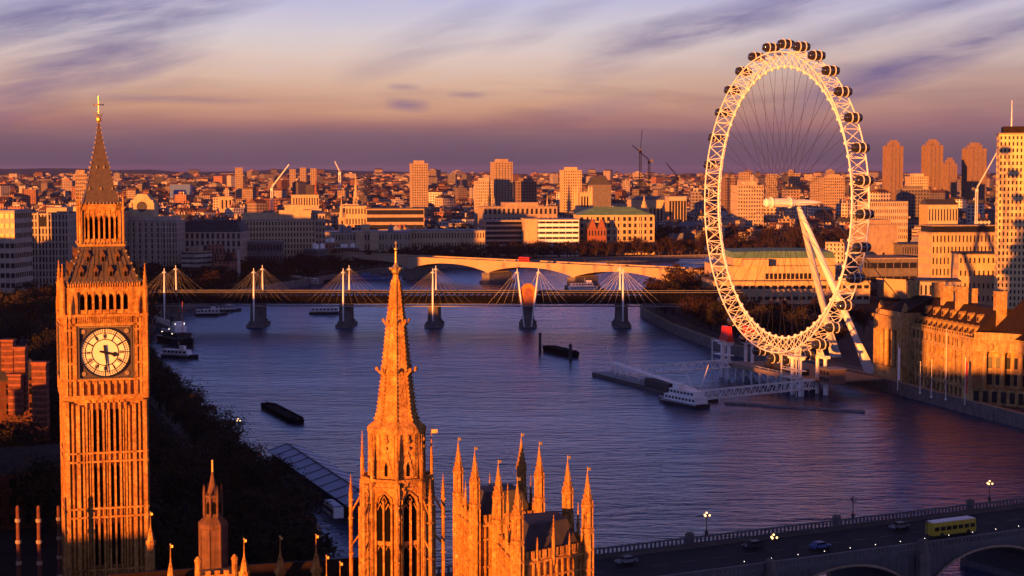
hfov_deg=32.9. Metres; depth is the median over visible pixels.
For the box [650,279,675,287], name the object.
tree
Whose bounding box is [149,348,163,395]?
tree
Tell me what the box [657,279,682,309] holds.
tree
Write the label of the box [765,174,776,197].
tower block
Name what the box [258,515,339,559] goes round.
tree
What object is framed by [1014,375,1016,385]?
window
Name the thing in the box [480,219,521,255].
office block
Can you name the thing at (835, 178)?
window
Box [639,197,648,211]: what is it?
church spire
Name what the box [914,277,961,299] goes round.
office block
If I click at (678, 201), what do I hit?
window
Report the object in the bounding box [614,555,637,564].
car
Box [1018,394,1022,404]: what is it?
window
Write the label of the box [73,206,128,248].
office block
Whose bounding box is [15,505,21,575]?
banded post
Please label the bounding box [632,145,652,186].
crane
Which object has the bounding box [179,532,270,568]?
tree
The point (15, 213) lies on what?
window
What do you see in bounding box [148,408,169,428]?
tree
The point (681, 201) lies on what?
window
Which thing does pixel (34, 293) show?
tree
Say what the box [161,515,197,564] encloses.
tree
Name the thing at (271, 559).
tree
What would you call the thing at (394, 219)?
window
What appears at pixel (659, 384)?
pontoon
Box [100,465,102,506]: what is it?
window
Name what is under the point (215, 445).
tree
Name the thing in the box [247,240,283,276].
office block
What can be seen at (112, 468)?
window
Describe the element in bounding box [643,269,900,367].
bank ground
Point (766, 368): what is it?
boarding stage
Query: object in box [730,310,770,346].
tree
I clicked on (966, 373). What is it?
banner
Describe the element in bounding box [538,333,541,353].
mooring post
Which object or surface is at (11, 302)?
tree
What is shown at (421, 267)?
stone arch bridge
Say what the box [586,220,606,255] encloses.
brick house
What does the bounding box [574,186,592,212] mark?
gothic tower
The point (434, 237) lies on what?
palace block
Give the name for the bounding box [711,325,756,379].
wheel gantry
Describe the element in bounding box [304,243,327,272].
city block
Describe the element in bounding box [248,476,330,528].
tree
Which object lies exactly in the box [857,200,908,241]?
office block
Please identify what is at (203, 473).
tree
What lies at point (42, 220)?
arched window
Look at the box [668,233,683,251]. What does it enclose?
city block
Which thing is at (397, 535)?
gothic spire tower
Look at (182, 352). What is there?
passenger boat
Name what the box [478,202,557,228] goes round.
college block
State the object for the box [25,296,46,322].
tree
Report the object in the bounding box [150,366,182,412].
tree
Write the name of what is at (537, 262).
bridge road
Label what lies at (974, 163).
tower block
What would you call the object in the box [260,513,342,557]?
tree
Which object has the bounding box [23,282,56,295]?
tree
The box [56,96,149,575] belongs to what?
clock tower
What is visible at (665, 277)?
tree
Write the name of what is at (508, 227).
window
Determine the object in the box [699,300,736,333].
tree
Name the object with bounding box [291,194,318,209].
office block
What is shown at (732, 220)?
city block
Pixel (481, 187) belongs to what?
tower block
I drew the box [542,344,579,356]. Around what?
barge
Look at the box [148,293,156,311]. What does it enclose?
tree
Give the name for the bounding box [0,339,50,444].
brick office house
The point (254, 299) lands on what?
railway bridge
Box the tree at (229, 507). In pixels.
[175,487,255,537]
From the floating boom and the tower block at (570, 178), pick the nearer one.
the floating boom
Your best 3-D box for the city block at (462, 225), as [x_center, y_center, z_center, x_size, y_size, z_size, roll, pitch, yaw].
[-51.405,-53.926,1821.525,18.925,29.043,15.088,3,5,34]
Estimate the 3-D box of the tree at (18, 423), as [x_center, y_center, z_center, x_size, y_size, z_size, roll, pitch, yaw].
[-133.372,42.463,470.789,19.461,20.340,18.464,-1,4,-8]
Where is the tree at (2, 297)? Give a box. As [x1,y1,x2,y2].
[0,289,17,301]
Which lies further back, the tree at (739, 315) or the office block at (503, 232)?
the office block at (503, 232)
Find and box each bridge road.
[342,253,913,280]
[594,508,1023,575]
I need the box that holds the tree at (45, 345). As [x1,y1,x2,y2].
[28,338,56,356]
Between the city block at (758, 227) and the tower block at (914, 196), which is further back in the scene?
the tower block at (914, 196)
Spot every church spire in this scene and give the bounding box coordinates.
[314,170,317,193]
[338,198,344,229]
[353,175,358,203]
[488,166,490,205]
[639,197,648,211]
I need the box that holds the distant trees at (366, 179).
[0,173,995,207]
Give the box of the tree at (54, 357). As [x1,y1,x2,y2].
[28,344,56,361]
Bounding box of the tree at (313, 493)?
[278,468,324,511]
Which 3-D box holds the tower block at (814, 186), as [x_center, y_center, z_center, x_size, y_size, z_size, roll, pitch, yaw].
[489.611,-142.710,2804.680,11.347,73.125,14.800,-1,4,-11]
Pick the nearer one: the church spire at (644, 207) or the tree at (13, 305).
the tree at (13, 305)
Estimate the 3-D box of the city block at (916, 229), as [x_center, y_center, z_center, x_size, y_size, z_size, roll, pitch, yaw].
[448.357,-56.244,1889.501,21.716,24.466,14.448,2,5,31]
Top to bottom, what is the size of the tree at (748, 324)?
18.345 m
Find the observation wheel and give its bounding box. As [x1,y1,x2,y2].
[701,39,900,373]
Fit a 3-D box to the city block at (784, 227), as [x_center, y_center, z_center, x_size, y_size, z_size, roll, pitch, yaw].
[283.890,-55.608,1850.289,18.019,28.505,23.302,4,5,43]
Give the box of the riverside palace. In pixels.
[872,280,1023,407]
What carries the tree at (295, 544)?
on the bank ground at (8, 553)
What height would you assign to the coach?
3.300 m
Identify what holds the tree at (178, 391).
on the bank ground at (8, 553)
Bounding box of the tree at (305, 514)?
[257,494,331,533]
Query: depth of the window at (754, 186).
1952.50 m
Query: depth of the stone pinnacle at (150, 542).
264.91 m
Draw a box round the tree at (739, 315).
[727,308,765,343]
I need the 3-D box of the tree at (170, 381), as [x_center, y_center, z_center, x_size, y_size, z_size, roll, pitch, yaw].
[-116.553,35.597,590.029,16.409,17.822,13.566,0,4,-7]
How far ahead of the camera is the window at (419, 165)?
2300.04 m
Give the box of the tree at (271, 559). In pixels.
[237,526,335,563]
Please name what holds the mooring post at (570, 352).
in the river water
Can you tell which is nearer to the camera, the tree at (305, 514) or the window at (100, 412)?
the window at (100, 412)
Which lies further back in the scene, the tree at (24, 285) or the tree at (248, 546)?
the tree at (24, 285)
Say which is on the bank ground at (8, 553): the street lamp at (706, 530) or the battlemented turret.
the battlemented turret
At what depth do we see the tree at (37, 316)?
806.91 m
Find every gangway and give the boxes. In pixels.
[152,315,169,325]
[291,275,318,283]
[639,359,729,374]
[702,379,815,399]
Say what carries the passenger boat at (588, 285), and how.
on the river water
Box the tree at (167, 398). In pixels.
[159,380,179,424]
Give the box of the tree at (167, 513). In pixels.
[151,500,178,569]
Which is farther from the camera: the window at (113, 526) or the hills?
the hills
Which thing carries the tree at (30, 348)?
on the bank ground at (8, 553)
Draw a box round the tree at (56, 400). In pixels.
[49,385,59,412]
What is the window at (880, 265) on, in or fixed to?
in the theatre block at (894, 267)
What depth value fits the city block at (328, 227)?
1776.81 m
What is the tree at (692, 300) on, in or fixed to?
on the bank ground at (848, 350)
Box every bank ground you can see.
[0,175,824,575]
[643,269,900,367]
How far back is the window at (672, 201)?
2049.20 m
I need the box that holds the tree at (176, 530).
[155,512,245,563]
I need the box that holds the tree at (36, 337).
[27,331,56,354]
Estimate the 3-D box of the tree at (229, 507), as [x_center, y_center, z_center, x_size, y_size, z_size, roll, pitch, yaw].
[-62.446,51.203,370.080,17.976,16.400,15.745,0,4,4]
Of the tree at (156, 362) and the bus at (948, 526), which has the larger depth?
the tree at (156, 362)
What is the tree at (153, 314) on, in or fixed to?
on the bank ground at (8, 553)
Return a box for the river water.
[150,261,1023,575]
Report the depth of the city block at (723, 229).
1809.43 m
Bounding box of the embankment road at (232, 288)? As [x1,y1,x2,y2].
[145,258,545,499]
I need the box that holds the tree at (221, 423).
[192,405,254,444]
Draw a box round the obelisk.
[235,248,242,286]
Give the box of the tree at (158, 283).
[153,281,174,289]
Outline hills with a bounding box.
[0,168,409,175]
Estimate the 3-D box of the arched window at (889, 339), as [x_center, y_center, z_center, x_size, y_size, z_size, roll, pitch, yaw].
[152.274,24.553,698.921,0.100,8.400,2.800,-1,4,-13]
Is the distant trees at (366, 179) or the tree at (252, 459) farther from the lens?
the distant trees at (366, 179)
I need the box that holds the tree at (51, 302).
[40,300,55,313]
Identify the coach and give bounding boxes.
[324,499,343,518]
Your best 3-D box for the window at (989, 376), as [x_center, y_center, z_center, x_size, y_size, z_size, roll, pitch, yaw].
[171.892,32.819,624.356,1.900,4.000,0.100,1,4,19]
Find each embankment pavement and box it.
[149,293,230,472]
[157,254,704,496]
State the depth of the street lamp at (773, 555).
328.14 m
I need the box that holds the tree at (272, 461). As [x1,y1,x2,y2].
[242,447,297,485]
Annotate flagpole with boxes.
[930,366,932,397]
[944,329,946,399]
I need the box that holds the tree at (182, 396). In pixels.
[165,387,208,432]
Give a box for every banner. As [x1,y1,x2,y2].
[897,344,899,389]
[964,358,967,404]
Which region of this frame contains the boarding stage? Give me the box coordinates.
[713,360,882,396]
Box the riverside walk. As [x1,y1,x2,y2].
[645,304,1023,412]
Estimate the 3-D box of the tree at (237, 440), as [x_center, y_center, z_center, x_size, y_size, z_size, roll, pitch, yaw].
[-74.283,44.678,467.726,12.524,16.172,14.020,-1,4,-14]
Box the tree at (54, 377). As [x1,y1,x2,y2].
[49,373,56,400]
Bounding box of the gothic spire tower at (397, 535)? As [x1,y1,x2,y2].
[348,241,445,575]
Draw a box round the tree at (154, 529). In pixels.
[151,518,175,569]
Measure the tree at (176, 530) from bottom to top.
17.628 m
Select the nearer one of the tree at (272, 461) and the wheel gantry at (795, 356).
the tree at (272, 461)
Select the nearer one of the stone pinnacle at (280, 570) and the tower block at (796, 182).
the stone pinnacle at (280, 570)
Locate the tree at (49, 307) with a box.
[33,299,55,315]
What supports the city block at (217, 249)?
on the bank ground at (8, 553)
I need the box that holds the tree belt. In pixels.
[0,220,873,344]
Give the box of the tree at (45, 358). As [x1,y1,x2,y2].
[33,348,56,368]
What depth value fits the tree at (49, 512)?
384.43 m
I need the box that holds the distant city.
[0,168,995,241]
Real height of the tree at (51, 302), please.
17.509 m
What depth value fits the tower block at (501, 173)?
2399.83 m
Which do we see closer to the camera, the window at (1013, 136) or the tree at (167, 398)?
the tree at (167, 398)
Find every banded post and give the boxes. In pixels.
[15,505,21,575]
[36,505,41,575]
[56,505,61,575]
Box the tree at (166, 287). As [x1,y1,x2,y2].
[148,282,172,295]
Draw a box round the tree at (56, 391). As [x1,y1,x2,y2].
[49,384,58,425]
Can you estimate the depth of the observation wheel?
702.09 m
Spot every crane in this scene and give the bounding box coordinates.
[267,165,288,209]
[335,162,341,189]
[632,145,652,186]
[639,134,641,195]
[666,163,679,188]
[972,154,995,223]
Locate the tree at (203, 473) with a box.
[166,454,241,492]
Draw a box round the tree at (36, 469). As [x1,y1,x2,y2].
[0,453,60,534]
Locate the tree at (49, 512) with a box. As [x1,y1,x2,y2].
[7,461,61,546]
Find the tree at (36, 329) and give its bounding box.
[27,320,56,342]
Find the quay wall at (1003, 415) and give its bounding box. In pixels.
[640,294,1023,428]
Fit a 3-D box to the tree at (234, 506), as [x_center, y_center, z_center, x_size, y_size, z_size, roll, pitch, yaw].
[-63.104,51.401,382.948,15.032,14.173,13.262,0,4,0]
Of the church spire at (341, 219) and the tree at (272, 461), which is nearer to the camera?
the tree at (272, 461)
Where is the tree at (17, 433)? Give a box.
[0,412,49,446]
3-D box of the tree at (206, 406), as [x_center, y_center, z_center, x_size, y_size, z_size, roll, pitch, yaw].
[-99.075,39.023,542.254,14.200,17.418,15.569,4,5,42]
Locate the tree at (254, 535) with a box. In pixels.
[198,515,274,561]
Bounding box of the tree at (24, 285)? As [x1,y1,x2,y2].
[14,281,35,292]
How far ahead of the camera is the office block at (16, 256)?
1120.20 m
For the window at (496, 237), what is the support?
in the office block at (503, 232)
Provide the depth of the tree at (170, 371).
622.83 m
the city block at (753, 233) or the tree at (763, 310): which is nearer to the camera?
the tree at (763, 310)
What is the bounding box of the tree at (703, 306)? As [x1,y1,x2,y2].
[698,300,722,330]
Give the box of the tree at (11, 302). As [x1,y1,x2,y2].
[0,298,26,309]
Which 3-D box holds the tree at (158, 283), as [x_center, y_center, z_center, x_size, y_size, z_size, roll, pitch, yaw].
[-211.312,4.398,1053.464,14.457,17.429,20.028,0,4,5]
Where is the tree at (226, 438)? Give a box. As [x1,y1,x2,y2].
[210,429,241,462]
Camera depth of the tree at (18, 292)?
960.64 m
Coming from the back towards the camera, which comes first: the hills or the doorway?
the hills
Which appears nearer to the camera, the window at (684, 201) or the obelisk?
the obelisk
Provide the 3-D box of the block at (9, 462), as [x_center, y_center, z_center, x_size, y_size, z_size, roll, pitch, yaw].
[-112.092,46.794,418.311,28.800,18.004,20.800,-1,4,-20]
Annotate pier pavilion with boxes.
[268,443,359,523]
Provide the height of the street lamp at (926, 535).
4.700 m
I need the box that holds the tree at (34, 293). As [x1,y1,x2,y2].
[21,287,49,310]
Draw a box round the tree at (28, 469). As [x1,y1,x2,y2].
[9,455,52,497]
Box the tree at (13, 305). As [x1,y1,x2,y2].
[0,301,28,317]
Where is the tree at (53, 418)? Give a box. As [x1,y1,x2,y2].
[49,402,59,444]
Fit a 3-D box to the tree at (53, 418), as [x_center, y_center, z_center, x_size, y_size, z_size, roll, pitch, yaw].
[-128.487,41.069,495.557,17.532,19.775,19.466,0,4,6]
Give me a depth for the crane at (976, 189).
1697.29 m
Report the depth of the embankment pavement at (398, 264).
1455.86 m
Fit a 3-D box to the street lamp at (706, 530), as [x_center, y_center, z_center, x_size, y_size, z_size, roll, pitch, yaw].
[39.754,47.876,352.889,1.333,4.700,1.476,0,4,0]
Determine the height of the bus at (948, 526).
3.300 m
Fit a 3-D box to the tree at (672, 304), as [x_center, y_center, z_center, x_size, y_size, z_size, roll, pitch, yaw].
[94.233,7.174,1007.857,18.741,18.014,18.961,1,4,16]
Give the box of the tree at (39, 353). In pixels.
[30,347,52,360]
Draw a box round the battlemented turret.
[194,554,237,575]
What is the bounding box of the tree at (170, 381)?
[150,367,186,416]
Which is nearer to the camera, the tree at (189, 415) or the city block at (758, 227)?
the tree at (189, 415)
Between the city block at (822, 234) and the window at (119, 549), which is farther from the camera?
the city block at (822, 234)
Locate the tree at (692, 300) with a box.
[676,292,716,324]
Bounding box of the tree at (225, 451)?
[188,431,236,472]
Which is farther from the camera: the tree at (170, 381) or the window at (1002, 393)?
the window at (1002, 393)
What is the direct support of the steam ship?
on the river water
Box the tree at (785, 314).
[777,306,812,343]
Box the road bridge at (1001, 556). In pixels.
[436,497,1023,575]
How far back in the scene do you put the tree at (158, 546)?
342.18 m
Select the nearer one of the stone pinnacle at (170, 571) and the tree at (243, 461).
the stone pinnacle at (170, 571)
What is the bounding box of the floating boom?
[724,402,864,412]
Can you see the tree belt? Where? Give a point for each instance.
(210, 278)
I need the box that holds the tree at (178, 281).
[156,275,187,295]
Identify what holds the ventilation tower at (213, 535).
on the bank ground at (8, 553)
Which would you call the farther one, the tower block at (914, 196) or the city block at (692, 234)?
the tower block at (914, 196)
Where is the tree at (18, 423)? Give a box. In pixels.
[0,413,58,445]
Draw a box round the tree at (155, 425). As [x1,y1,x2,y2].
[148,416,174,446]
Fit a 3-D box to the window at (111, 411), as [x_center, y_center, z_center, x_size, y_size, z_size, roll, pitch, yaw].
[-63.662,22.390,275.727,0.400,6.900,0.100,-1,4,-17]
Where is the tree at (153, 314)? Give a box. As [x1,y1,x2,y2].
[148,302,160,324]
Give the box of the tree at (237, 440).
[218,424,256,460]
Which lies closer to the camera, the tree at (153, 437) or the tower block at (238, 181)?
the tree at (153, 437)
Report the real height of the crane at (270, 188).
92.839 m
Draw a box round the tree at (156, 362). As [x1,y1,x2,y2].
[150,356,171,399]
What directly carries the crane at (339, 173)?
on the bank ground at (8, 553)
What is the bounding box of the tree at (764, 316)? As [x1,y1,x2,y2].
[753,310,767,339]
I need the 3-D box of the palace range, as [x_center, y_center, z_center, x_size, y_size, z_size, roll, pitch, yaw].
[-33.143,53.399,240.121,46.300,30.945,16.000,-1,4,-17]
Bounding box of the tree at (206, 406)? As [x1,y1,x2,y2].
[171,384,221,426]
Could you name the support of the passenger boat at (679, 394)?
on the river water
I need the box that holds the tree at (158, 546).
[154,508,199,568]
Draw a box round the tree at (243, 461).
[199,442,255,492]
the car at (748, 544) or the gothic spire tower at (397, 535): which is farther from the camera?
the car at (748, 544)
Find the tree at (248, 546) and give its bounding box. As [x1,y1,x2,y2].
[228,533,275,562]
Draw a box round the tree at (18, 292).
[4,289,32,312]
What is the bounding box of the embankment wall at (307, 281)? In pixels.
[149,254,719,558]
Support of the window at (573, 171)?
in the tower block at (570, 178)
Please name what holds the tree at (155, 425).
on the bank ground at (8, 553)
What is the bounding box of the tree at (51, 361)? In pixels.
[44,353,56,384]
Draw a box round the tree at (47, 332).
[24,325,56,350]
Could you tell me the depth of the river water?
608.95 m
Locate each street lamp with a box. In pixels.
[704,512,710,534]
[771,534,777,558]
[850,496,856,517]
[924,515,930,538]
[987,480,992,500]
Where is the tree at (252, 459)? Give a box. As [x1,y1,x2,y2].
[239,444,268,469]
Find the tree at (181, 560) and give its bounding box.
[157,541,198,568]
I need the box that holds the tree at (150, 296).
[148,291,156,310]
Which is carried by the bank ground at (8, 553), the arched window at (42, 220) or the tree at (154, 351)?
the tree at (154, 351)
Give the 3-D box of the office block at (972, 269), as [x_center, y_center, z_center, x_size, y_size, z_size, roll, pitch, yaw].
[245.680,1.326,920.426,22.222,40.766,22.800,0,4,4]
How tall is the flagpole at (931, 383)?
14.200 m
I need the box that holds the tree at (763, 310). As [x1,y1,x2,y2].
[750,303,770,334]
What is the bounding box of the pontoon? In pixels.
[592,347,717,401]
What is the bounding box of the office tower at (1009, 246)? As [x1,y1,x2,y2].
[994,107,1023,308]
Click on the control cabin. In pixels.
(832, 375)
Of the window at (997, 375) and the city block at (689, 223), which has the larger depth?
the city block at (689, 223)
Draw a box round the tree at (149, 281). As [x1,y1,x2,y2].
[140,273,166,286]
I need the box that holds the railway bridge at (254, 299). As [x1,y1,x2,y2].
[149,265,746,327]
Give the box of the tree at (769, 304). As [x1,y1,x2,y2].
[754,300,782,316]
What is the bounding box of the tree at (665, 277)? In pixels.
[660,273,678,283]
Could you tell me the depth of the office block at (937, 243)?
963.34 m
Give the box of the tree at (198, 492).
[172,467,239,507]
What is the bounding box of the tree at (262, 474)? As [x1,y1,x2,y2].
[248,454,299,496]
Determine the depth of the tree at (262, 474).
419.22 m
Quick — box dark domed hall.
[587,176,610,206]
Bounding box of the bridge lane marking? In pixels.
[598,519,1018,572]
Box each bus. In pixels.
[519,257,530,261]
[925,516,975,536]
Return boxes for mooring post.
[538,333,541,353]
[568,343,571,361]
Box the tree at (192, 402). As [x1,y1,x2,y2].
[163,389,223,443]
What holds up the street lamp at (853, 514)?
on the road bridge at (1001, 556)
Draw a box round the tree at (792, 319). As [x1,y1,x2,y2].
[780,308,813,346]
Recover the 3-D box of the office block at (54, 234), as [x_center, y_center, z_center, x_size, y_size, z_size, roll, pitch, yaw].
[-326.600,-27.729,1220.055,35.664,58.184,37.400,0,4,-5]
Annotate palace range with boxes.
[109,557,358,575]
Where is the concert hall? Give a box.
[694,248,870,303]
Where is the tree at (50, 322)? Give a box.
[30,314,55,334]
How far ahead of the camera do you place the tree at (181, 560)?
334.76 m
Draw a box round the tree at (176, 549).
[167,529,198,568]
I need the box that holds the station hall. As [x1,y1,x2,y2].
[627,196,664,221]
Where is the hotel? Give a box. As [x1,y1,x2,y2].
[185,216,249,274]
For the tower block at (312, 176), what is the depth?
4293.01 m
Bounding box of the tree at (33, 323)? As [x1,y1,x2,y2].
[27,316,49,337]
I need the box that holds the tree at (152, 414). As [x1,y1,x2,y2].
[148,399,161,425]
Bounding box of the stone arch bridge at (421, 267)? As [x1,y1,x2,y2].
[328,251,914,298]
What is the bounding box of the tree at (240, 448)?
[230,440,268,466]
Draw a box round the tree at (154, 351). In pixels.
[149,347,160,358]
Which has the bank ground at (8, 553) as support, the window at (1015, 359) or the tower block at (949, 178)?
the tower block at (949, 178)
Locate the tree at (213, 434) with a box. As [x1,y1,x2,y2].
[200,424,242,449]
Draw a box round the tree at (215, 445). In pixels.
[186,437,233,473]
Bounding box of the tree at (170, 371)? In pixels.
[151,361,185,403]
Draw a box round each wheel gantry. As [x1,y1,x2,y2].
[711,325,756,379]
[780,347,829,397]
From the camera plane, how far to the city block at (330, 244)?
1532.46 m
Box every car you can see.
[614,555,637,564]
[742,539,763,548]
[809,541,830,549]
[889,521,909,529]
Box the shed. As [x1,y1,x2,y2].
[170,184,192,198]
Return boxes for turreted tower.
[452,433,544,575]
[492,456,593,575]
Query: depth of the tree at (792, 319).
824.07 m
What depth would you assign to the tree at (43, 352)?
670.16 m
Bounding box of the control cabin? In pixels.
[818,366,846,383]
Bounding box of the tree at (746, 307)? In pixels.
[728,291,758,310]
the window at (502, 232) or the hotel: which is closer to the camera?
the hotel
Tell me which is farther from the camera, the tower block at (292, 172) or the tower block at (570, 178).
the tower block at (292, 172)
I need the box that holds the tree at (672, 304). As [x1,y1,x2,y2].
[659,287,685,314]
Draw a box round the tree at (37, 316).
[26,314,55,329]
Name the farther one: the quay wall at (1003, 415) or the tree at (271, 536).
the quay wall at (1003, 415)
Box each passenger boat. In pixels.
[161,346,198,358]
[194,307,227,315]
[215,304,240,311]
[309,304,338,313]
[339,270,399,279]
[566,278,605,289]
[659,378,710,408]
[676,257,719,263]
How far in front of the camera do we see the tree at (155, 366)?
635.85 m
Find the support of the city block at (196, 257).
on the bank ground at (8, 553)
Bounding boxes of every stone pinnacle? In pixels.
[146,511,155,570]
[167,543,174,575]
[238,538,249,575]
[274,536,285,575]
[310,534,321,575]
[453,552,457,575]
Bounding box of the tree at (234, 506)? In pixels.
[201,492,241,537]
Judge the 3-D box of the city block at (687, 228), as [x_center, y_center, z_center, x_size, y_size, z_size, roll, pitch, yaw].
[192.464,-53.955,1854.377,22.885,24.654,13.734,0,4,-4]
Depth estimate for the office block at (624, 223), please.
1730.37 m
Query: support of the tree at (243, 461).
on the bank ground at (8, 553)
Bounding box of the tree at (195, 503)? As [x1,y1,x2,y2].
[154,494,236,532]
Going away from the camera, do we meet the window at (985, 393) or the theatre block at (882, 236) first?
the window at (985, 393)
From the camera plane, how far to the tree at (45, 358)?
647.65 m
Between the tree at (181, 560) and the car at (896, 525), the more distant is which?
the car at (896, 525)
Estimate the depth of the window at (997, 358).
622.84 m
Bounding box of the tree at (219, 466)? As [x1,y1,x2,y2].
[201,454,228,484]
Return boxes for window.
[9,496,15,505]
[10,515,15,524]
[14,213,31,291]
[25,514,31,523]
[38,216,46,226]
[49,215,67,283]
[93,410,96,450]
[94,465,96,506]
[95,523,97,564]
[99,409,101,450]
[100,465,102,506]
[101,523,103,564]
[110,409,112,449]
[111,464,113,505]
[112,522,114,563]
[116,409,118,449]
[117,464,119,505]
[118,522,120,563]
[151,223,176,264]
[275,222,313,269]
[367,210,423,214]
[367,217,423,221]
[370,225,423,228]
[377,494,390,575]
[404,494,416,575]
[419,165,426,217]
[485,182,492,204]
[486,222,521,224]
[486,226,521,229]
[486,231,521,234]
[486,236,521,239]
[486,241,521,244]
[505,163,511,200]
[561,171,580,202]
[669,201,670,218]
[672,201,673,218]
[675,201,676,218]
[678,201,679,218]
[681,201,682,221]
[684,201,685,219]
[733,186,762,228]
[819,178,843,201]
[870,277,876,281]
[870,290,876,295]
[878,263,884,267]
[886,263,892,267]
[889,339,890,359]
[893,203,906,238]
[894,263,900,267]
[902,263,908,267]
[910,262,916,267]
[973,390,978,400]
[977,235,993,250]
[983,391,987,401]
[987,357,991,367]
[987,374,991,384]
[992,391,996,402]
[996,357,999,368]
[996,374,999,384]
[1001,392,1005,403]
[1005,358,1010,368]
[1005,374,1009,385]
[1009,136,1023,305]
[1010,393,1014,403]
[1014,358,1017,369]
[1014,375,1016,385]
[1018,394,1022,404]
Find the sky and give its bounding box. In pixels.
[0,0,1023,174]
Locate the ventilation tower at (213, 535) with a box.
[198,460,227,568]
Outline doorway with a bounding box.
[524,288,532,304]
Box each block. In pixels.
[0,209,32,295]
[0,444,61,529]
[32,207,76,288]
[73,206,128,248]
[75,170,87,205]
[127,194,184,267]
[139,262,163,272]
[181,245,211,282]
[203,244,225,267]
[213,252,236,285]
[218,196,232,214]
[235,168,242,202]
[241,204,314,271]
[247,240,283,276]
[289,169,295,190]
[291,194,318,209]
[300,168,305,182]
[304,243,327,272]
[310,169,316,184]
[311,208,324,247]
[325,223,334,230]
[325,224,410,261]
[325,238,338,250]
[334,243,358,252]
[345,205,366,229]
[351,225,361,229]
[366,207,424,229]
[393,225,410,229]
[407,226,484,257]
[409,160,427,217]
[452,223,473,228]
[474,178,493,225]
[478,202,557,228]
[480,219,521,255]
[490,159,512,205]
[513,178,536,201]
[521,218,578,256]
[559,167,581,211]
[573,207,654,254]
[655,220,675,229]
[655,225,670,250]
[665,196,686,221]
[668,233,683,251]
[678,220,701,228]
[681,226,702,232]
[683,229,701,250]
[703,223,724,250]
[715,223,735,244]
[721,174,736,214]
[721,216,744,230]
[730,181,763,229]
[738,172,750,180]
[739,228,758,247]
[755,223,768,230]
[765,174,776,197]
[765,222,790,247]
[788,173,800,187]
[810,177,818,206]
[814,227,832,248]
[819,174,844,209]
[825,239,849,268]
[847,255,917,299]
[850,219,897,254]
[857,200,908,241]
[882,140,903,199]
[893,242,917,272]
[896,186,929,221]
[905,174,928,188]
[910,235,917,241]
[912,225,920,237]
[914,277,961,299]
[918,224,994,277]
[921,139,942,189]
[941,158,956,198]
[950,251,994,305]
[961,142,986,204]
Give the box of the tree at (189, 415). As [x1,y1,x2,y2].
[183,402,220,448]
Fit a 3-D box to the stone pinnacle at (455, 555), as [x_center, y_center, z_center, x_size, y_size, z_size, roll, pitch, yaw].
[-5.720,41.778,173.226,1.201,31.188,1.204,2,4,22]
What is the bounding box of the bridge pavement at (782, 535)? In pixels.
[436,503,1023,575]
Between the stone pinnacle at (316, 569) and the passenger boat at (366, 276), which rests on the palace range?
the stone pinnacle at (316, 569)
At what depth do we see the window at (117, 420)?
275.98 m
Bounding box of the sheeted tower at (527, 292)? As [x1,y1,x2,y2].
[521,283,534,305]
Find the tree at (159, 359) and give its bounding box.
[149,343,165,367]
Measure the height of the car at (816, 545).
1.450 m
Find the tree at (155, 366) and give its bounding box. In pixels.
[147,351,166,399]
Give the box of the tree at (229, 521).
[180,507,235,540]
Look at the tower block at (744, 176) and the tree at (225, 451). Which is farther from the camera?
the tower block at (744, 176)
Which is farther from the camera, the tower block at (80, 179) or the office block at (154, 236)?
the tower block at (80, 179)
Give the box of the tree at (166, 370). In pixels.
[150,361,178,409]
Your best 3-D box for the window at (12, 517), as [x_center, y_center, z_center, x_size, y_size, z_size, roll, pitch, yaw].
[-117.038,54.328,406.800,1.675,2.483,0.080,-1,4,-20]
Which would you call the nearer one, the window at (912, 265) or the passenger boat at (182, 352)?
the passenger boat at (182, 352)
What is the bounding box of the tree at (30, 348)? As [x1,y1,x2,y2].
[25,342,38,356]
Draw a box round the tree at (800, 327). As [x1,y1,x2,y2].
[783,309,825,348]
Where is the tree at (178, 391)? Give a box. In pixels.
[156,375,211,427]
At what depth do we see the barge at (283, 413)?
621.60 m
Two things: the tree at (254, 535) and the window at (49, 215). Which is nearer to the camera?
the tree at (254, 535)
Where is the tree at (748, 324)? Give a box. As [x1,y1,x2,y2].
[724,309,765,337]
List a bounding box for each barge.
[261,401,304,423]
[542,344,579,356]
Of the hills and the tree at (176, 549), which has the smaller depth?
the tree at (176, 549)
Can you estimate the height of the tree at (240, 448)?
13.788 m
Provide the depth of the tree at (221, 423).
497.05 m
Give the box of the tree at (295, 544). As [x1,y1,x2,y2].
[238,522,347,563]
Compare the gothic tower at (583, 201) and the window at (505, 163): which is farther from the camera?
the window at (505, 163)
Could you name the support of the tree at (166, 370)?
on the bank ground at (8, 553)
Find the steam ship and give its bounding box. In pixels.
[156,302,194,346]
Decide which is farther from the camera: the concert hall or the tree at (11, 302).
the concert hall
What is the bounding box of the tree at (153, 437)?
[149,417,196,449]
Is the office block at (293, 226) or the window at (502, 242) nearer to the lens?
the office block at (293, 226)
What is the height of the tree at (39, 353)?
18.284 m
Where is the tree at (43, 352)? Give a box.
[29,346,56,360]
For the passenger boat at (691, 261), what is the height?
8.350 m
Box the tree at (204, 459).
[164,442,227,487]
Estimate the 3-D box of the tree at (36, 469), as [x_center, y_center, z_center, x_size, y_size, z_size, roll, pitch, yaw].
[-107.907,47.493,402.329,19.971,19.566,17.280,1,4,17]
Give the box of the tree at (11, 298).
[3,293,34,313]

